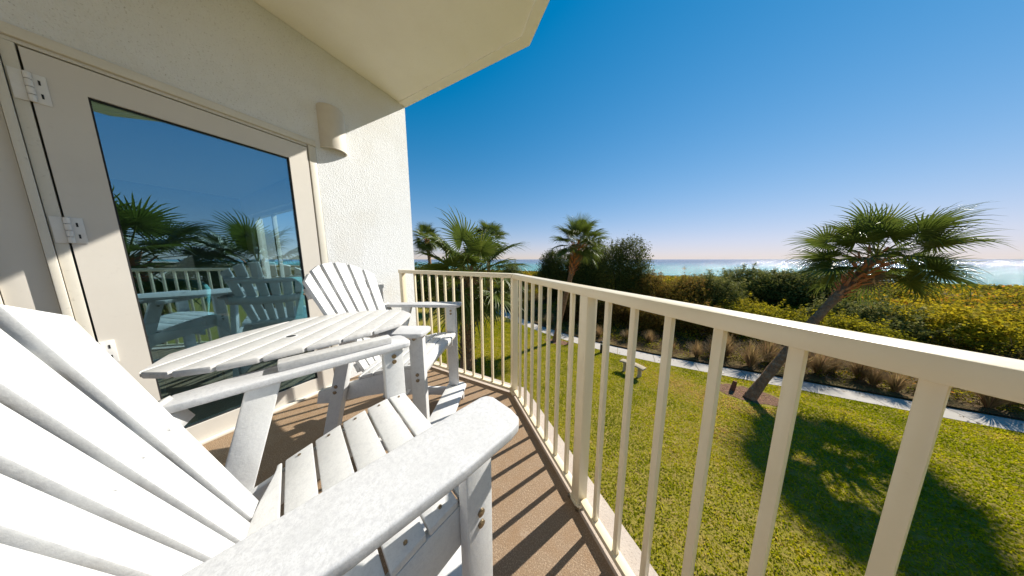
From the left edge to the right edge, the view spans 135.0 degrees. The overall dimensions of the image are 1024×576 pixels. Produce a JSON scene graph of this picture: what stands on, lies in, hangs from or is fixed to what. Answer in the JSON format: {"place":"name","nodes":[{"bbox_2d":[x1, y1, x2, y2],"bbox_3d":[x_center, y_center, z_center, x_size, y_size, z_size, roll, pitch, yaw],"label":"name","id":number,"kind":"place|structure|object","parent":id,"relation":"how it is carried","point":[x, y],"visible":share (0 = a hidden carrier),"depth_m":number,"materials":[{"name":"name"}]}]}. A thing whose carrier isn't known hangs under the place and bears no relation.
{"place":"outdoors","nodes":[
{"label":"outdoors","id":0,"kind":"place"},
{"bbox_2d":[164,312,314,424],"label":"interior floor","id":1,"kind":"structure","parent":0,"point":[174,386],"depth_m":2.07,"materials":[{"name":"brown wood"}]},
{"bbox_2d":[147,324,233,398],"bbox_3d":[-2.853,0.684,1.882,0.560,0.560,0.400,4,9,27],"label":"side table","id":2,"kind":"object","parent":1,"relation":"on","point":[176,339],"visible":0.43,"depth_m":1.80,"materials":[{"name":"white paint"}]},
{"bbox_2d":[204,277,306,371],"bbox_3d":[-3.085,0.369,2.598,0.814,0.992,0.780,2,8,17],"label":"armchair","id":3,"kind":"object","parent":1,"relation":"on","point":[256,303],"visible":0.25,"depth_m":2.33,"materials":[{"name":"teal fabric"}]},
{"bbox_2d":[139,310,410,378],"bbox_3d":[-0.885,0.211,0.986,0.585,0.053,0.795,7,11,44],"label":"slatted table","id":4,"kind":"object","parent":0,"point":[275,341],"visible":1,"depth_m":0.81,"materials":[{"name":"white paint"}]},
{"bbox_2d":[202,367,614,575],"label":"balcony floor","id":5,"kind":"structure","parent":0,"point":[539,527],"depth_m":1.14,"materials":[{"name":"brown wood"}]},
{"bbox_2d":[0,305,518,575],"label":"adirondack chair","id":6,"kind":"object","parent":5,"relation":"on","point":[110,465],"visible":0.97,"depth_m":0.41,"materials":[{"name":"white plastic"}]},
{"bbox_2d":[302,262,465,450],"bbox_3d":[-0.815,0.419,1.498,0.814,1.189,0.820,0,8,1],"label":"adirondack chair","id":7,"kind":"object","parent":5,"relation":"on","point":[422,352],"visible":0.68,"depth_m":1.32,"materials":[{"name":"white plastic"}]},
{"bbox_2d":[432,361,657,575],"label":"balcony slab edge","id":8,"kind":"object","parent":5,"relation":"attached to","point":[630,550],"visible":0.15,"depth_m":1.04,"materials":[{"name":"concrete"}]},
{"bbox_2d":[398,270,1023,575],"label":"balcony railing","id":9,"kind":"object","parent":5,"relation":"on","point":[939,372],"visible":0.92,"depth_m":0.53,"materials":[{"name":"beige metal"}]},
{"bbox_2d":[472,219,509,289],"bbox_3d":[-2.225,-2.181,19.620,4.081,8.151,4.505,-3,8,-22],"label":"palm tree","id":10,"kind":"object","parent":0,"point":[484,225],"visible":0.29,"depth_m":18.77,"materials":[{"name":"green plant"}]},
{"bbox_2d":[219,297,1023,575],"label":"lawn","id":11,"kind":"structure","parent":0,"point":[736,531],"depth_m":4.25,"materials":[{"name":"plant"}]},
{"bbox_2d":[0,0,415,377],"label":"building wall","id":12,"kind":"structure","parent":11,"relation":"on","point":[252,58],"depth_m":1.68,"materials":[{"name":"white paint"}]},
{"bbox_2d":[0,20,337,444],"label":"glass door","id":13,"kind":"structure","parent":12,"relation":"attached to","point":[63,250],"depth_m":1.06,"materials":[{"name":"white paint"}]},
{"bbox_2d":[18,46,333,441],"bbox_3d":[-1.967,-0.071,1.508,0.060,2.120,0.964,4,9,27],"label":"door leaf","id":14,"kind":"structure","parent":13,"relation":"in","point":[68,131],"depth_m":1.12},
{"bbox_2d":[252,205,301,278],"bbox_3d":[-3.930,-0.429,4.008,4.500,2.193,0.080,4,9,27],"label":"sliding door","id":15,"kind":"structure","parent":12,"relation":"attached to","point":[274,212],"depth_m":4.50,"materials":[{"name":"white paint"}]},
{"bbox_2d":[316,102,346,156],"bbox_3d":[-1.584,-1.414,1.894,0.098,0.355,0.196,4,9,27],"label":"wall sconce","id":16,"kind":"object","parent":12,"relation":"attached to","point":[331,125],"depth_m":1.84,"materials":[{"name":"beige ceramic"}]},
{"bbox_2d":[253,0,549,107],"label":"balcony ceiling","id":17,"kind":"structure","parent":12,"relation":"on","point":[405,53],"depth_m":1.71,"materials":[{"name":"white paint"}]},
{"bbox_2d":[414,262,450,301],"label":"bush","id":18,"kind":"object","parent":11,"relation":"on","point":[419,292],"visible":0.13,"depth_m":21.72,"materials":[{"name":"green plant"}]},
{"bbox_2d":[448,264,486,289],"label":"bush","id":19,"kind":"object","parent":11,"relation":"on","point":[474,269],"visible":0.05,"depth_m":22.18,"materials":[{"name":"green plant"}]},
{"bbox_2d":[413,207,533,369],"bbox_3d":[-1.825,0.201,8.738,5.457,6.373,5.362,4,9,27],"label":"palm tree","id":20,"kind":"object","parent":11,"relation":"on","point":[476,248],"visible":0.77,"depth_m":7.68,"materials":[{"name":"green plant"}]},
{"bbox_2d":[545,339,567,344],"bbox_3d":[2.465,2.962,11.691,1.476,0.001,0.776,4,9,27],"label":"mulch ring","id":21,"kind":"object","parent":11,"relation":"on","point":[563,342],"visible":0.48,"depth_m":11.59,"materials":[{"name":"brown soil"}]},
{"bbox_2d":[556,295,579,322],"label":"bush","id":22,"kind":"object","parent":11,"relation":"on","point":[567,309],"visible":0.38,"depth_m":14.68,"materials":[{"name":"green plant"}]},
{"bbox_2d":[549,213,610,341],"bbox_3d":[3.595,-0.435,11.457,3.454,6.933,3.113,-2,8,-14],"label":"palm tree","id":23,"kind":"object","parent":11,"relation":"on","point":[576,229],"visible":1,"depth_m":10.89,"materials":[{"name":"green plant"}]},
{"bbox_2d":[596,300,628,328],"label":"bush","id":24,"kind":"object","parent":11,"relation":"on","point":[619,313],"visible":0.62,"depth_m":13.46,"materials":[{"name":"green plant"}]},
{"bbox_2d":[619,359,645,377],"bbox_3d":[4.784,3.198,8.427,0.358,0.423,0.902,-5,9,-34],"label":"stone bench","id":25,"kind":"object","parent":11,"relation":"on","point":[641,368],"visible":0.76,"depth_m":8.21,"materials":[{"name":"white stone"}]},
{"bbox_2d":[270,266,1023,419],"bbox_3d":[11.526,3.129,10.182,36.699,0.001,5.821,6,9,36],"label":"mulch bed","id":26,"kind":"object","parent":11,"relation":"on","point":[829,384],"visible":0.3,"depth_m":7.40,"materials":[{"name":"soil"}]},
{"bbox_2d":[413,222,442,263],"bbox_3d":[-9.748,-3.360,24.985,4.063,8.678,4.068,4,9,27],"label":"palm tree","id":27,"kind":"object","parent":26,"relation":"on","point":[428,247],"visible":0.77,"depth_m":24.04,"materials":[{"name":"green plant"}]},
{"bbox_2d":[500,260,529,305],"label":"bush","id":28,"kind":"object","parent":26,"relation":"on","point":[510,269],"visible":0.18,"depth_m":20.52,"materials":[{"name":"green plant"}]},
{"bbox_2d":[542,312,556,323],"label":"grass tuft","id":29,"kind":"object","parent":26,"relation":"on","point":[552,320],"visible":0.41,"depth_m":14.29,"materials":[{"name":"plant"}]},
{"bbox_2d":[534,246,568,301],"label":"bush","id":30,"kind":"object","parent":26,"relation":"on","point":[551,268],"visible":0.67,"depth_m":20.10,"materials":[{"name":"green plant"}]},
{"bbox_2d":[565,237,609,297],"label":"bush","id":31,"kind":"object","parent":26,"relation":"on","point":[585,273],"visible":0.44,"depth_m":18.60,"materials":[{"name":"green plant"}]},
{"bbox_2d":[596,324,602,337],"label":"grass tuft","id":32,"kind":"object","parent":26,"relation":"on","point":[598,329],"visible":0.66,"depth_m":12.06,"materials":[{"name":"beige plant"}]},
{"bbox_2d":[594,232,653,306],"bbox_3d":[9.022,-1.352,17.374,4.336,6.377,4.025,4,9,27],"label":"bush","id":33,"kind":"object","parent":26,"relation":"on","point":[621,269],"visible":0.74,"depth_m":16.35,"materials":[{"name":"green plant"}]},
{"bbox_2d":[622,328,628,338],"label":"grass tuft","id":34,"kind":"object","parent":26,"relation":"on","point":[626,335],"visible":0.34,"depth_m":11.61,"materials":[{"name":"brown plant"}]},
{"bbox_2d":[626,267,669,310],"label":"bush","id":35,"kind":"object","parent":26,"relation":"on","point":[652,283],"visible":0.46,"depth_m":15.11,"materials":[{"name":"green plant"}]},
{"bbox_2d":[644,330,658,342],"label":"grass tuft","id":36,"kind":"object","parent":26,"relation":"on","point":[649,337],"visible":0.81,"depth_m":11.16,"materials":[{"name":"beige plant"}]},
{"bbox_2d":[656,268,719,305],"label":"bush","id":37,"kind":"object","parent":26,"relation":"on","point":[676,295],"visible":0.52,"depth_m":13.98,"materials":[{"name":"green plant"}]},
{"bbox_2d":[686,341,710,357],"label":"grass tuft","id":38,"kind":"object","parent":26,"relation":"on","point":[697,349],"visible":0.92,"depth_m":9.61,"materials":[{"name":"beige plant"}]},
{"bbox_2d":[673,269,752,310],"bbox_3d":[13.446,0.400,14.638,4.481,3.451,3.727,4,9,27],"label":"bush","id":39,"kind":"object","parent":26,"relation":"on","point":[724,290],"visible":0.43,"depth_m":13.48,"materials":[{"name":"green plant"}]},
{"bbox_2d":[704,339,727,353],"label":"grass tuft","id":40,"kind":"object","parent":26,"relation":"on","point":[710,347],"visible":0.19,"depth_m":9.75,"materials":[{"name":"beige plant"}]},
{"bbox_2d":[708,332,744,356],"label":"grass tuft","id":41,"kind":"object","parent":26,"relation":"on","point":[729,343],"visible":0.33,"depth_m":9.46,"materials":[{"name":"beige plant"}]},
{"bbox_2d":[441,269,1023,398],"bbox_3d":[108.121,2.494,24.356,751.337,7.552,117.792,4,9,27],"label":"dune scrub","id":42,"kind":"object","parent":26,"relation":"on","point":[1005,295],"visible":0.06,"depth_m":14.26,"materials":[{"name":"green plant"}]},
{"bbox_2d":[730,338,773,366],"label":"grass tuft","id":43,"kind":"object","parent":26,"relation":"on","point":[751,358],"visible":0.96,"depth_m":8.73,"materials":[{"name":"beige plant"}]},
{"bbox_2d":[700,293,805,337],"bbox_3d":[13.688,1.490,12.358,3.874,2.449,3.584,-1,8,-9],"label":"bush","id":44,"kind":"object","parent":26,"relation":"on","point":[764,310],"visible":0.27,"depth_m":11.56,"materials":[{"name":"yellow plant"}]},
{"bbox_2d":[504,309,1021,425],"bbox_3d":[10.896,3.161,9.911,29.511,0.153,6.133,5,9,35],"label":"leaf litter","id":45,"kind":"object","parent":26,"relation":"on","point":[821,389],"visible":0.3,"depth_m":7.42,"materials":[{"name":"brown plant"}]},
{"bbox_2d":[714,262,812,311],"bbox_3d":[18.679,-0.158,16.415,5.593,3.662,4.472,4,9,27],"label":"bush","id":46,"kind":"object","parent":26,"relation":"on","point":[756,288],"visible":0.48,"depth_m":15.21,"materials":[{"name":"green plant"}]},
{"bbox_2d":[504,286,1023,409],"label":"dry twigs","id":47,"kind":"object","parent":26,"relation":"on","point":[782,346],"visible":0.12,"depth_m":9.67,"materials":[{"name":"brown plant"}]},
{"bbox_2d":[508,306,1023,413],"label":"ground cover","id":48,"kind":"object","parent":26,"relation":"on","point":[836,374],"visible":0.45,"depth_m":8.12,"materials":[{"name":"brown plant"}]},
{"bbox_2d":[749,338,783,362],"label":"grass tuft","id":49,"kind":"object","parent":26,"relation":"on","point":[773,347],"visible":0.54,"depth_m":9.06,"materials":[{"name":"beige plant"}]},
{"bbox_2d":[775,344,834,368],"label":"grass tuft","id":50,"kind":"object","parent":26,"relation":"on","point":[809,362],"visible":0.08,"depth_m":8.04,"materials":[{"name":"brown plant"}]},
{"bbox_2d":[758,266,871,309],"bbox_3d":[20.739,0.041,15.264,6.222,3.534,4.445,4,9,27],"label":"bush","id":51,"kind":"object","parent":26,"relation":"on","point":[800,287],"visible":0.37,"depth_m":14.37,"materials":[{"name":"green plant"}]},
{"bbox_2d":[808,352,849,374],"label":"grass tuft","id":52,"kind":"object","parent":26,"relation":"on","point":[824,366],"visible":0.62,"depth_m":8.06,"materials":[{"name":"beige plant"}]},
{"bbox_2d":[813,353,856,370],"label":"grass tuft","id":53,"kind":"object","parent":26,"relation":"on","point":[838,367],"visible":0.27,"depth_m":8.19,"materials":[{"name":"brown plant"}]},
{"bbox_2d":[783,304,928,342],"bbox_3d":[15.324,1.928,10.026,4.572,2.408,3.158,8,11,47],"label":"bush","id":54,"kind":"object","parent":26,"relation":"on","point":[838,322],"visible":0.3,"depth_m":9.47,"materials":[{"name":"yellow plant"}]},
{"bbox_2d":[842,360,892,379],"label":"grass tuft","id":55,"kind":"object","parent":26,"relation":"on","point":[854,367],"visible":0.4,"depth_m":7.81,"materials":[{"name":"brown plant"}]},
{"bbox_2d":[855,367,897,385],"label":"grass tuft","id":56,"kind":"object","parent":26,"relation":"on","point":[873,378],"visible":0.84,"depth_m":7.44,"materials":[{"name":"brown plant"}]},
{"bbox_2d":[795,294,960,344],"bbox_3d":[17.983,1.531,10.897,3.643,2.596,4.166,-6,10,-36],"label":"bush","id":57,"kind":"object","parent":26,"relation":"on","point":[851,308],"visible":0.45,"depth_m":10.22,"materials":[{"name":"green plant"}]},
{"bbox_2d":[876,369,916,391],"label":"grass tuft","id":58,"kind":"object","parent":26,"relation":"on","point":[899,383],"visible":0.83,"depth_m":7.08,"materials":[{"name":"beige plant"}]},
{"bbox_2d":[873,298,1023,351],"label":"bush","id":59,"kind":"object","parent":26,"relation":"on","point":[993,334],"visible":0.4,"depth_m":9.15,"materials":[{"name":"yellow plant"}]},
{"bbox_2d":[877,296,1023,350],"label":"bush","id":60,"kind":"object","parent":26,"relation":"on","point":[1003,315],"visible":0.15,"depth_m":9.72,"materials":[{"name":"green plant"}]},
{"bbox_2d":[970,392,1021,408],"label":"grass tuft","id":61,"kind":"object","parent":26,"relation":"on","point":[987,401],"visible":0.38,"depth_m":6.30,"materials":[{"name":"plant"}]},
{"bbox_2d":[1005,358,1023,406],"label":"grass tuft","id":62,"kind":"object","parent":26,"relation":"on","point":[1010,404],"visible":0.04,"depth_m":6.38,"materials":[{"name":"brown plant"}]},
{"bbox_2d":[625,295,678,334],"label":"bush","id":63,"kind":"object","parent":11,"relation":"on","point":[646,319],"visible":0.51,"depth_m":12.28,"materials":[{"name":"green plant"}]},
{"bbox_2d":[675,299,742,339],"bbox_3d":[10.577,1.738,11.867,3.480,2.389,2.004,7,10,43],"label":"bush","id":64,"kind":"object","parent":11,"relation":"on","point":[698,327],"visible":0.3,"depth_m":11.64,"materials":[{"name":"green plant"}]},
{"bbox_2d":[720,383,778,405],"bbox_3d":[7.934,3.572,7.180,1.778,0.001,1.074,4,9,27],"label":"mulch ring","id":65,"kind":"object","parent":11,"relation":"on","point":[738,393],"visible":0.52,"depth_m":7.08,"materials":[{"name":"red wood"}]},
{"bbox_2d":[730,380,736,390],"bbox_3d":[7.683,3.399,7.366,0.172,0.369,0.141,4,9,27],"label":"wooden stub","id":66,"kind":"object","parent":65,"relation":"on","point":[733,386],"visible":0.98,"depth_m":7.33,"materials":[{"name":"brown wood"}]},
{"bbox_2d":[742,197,1014,400],"bbox_3d":[10.858,0.257,7.572,5.791,6.721,3.892,2,8,14],"label":"palm tree","id":67,"kind":"object","parent":11,"relation":"on","point":[871,228],"visible":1,"depth_m":6.71,"materials":[{"name":"green plant"}]},
{"bbox_2d":[263,0,1023,265],"label":"sky","id":68,"kind":"structure","parent":0,"point":[697,129],"materials":[{"name":"blue"}]},
{"bbox_2d":[269,259,1023,285],"bbox_3d":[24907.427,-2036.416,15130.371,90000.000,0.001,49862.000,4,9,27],"label":"sea","id":69,"kind":"structure","parent":0,"point":[1006,271],"depth_m":274.03,"materials":[{"name":"teal liquid"}]},
{"bbox_2d":[496,310,1023,432],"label":"path","id":70,"kind":"structure","parent":0,"point":[999,422],"depth_m":7.23,"materials":[{"name":"concrete"}]}
]}

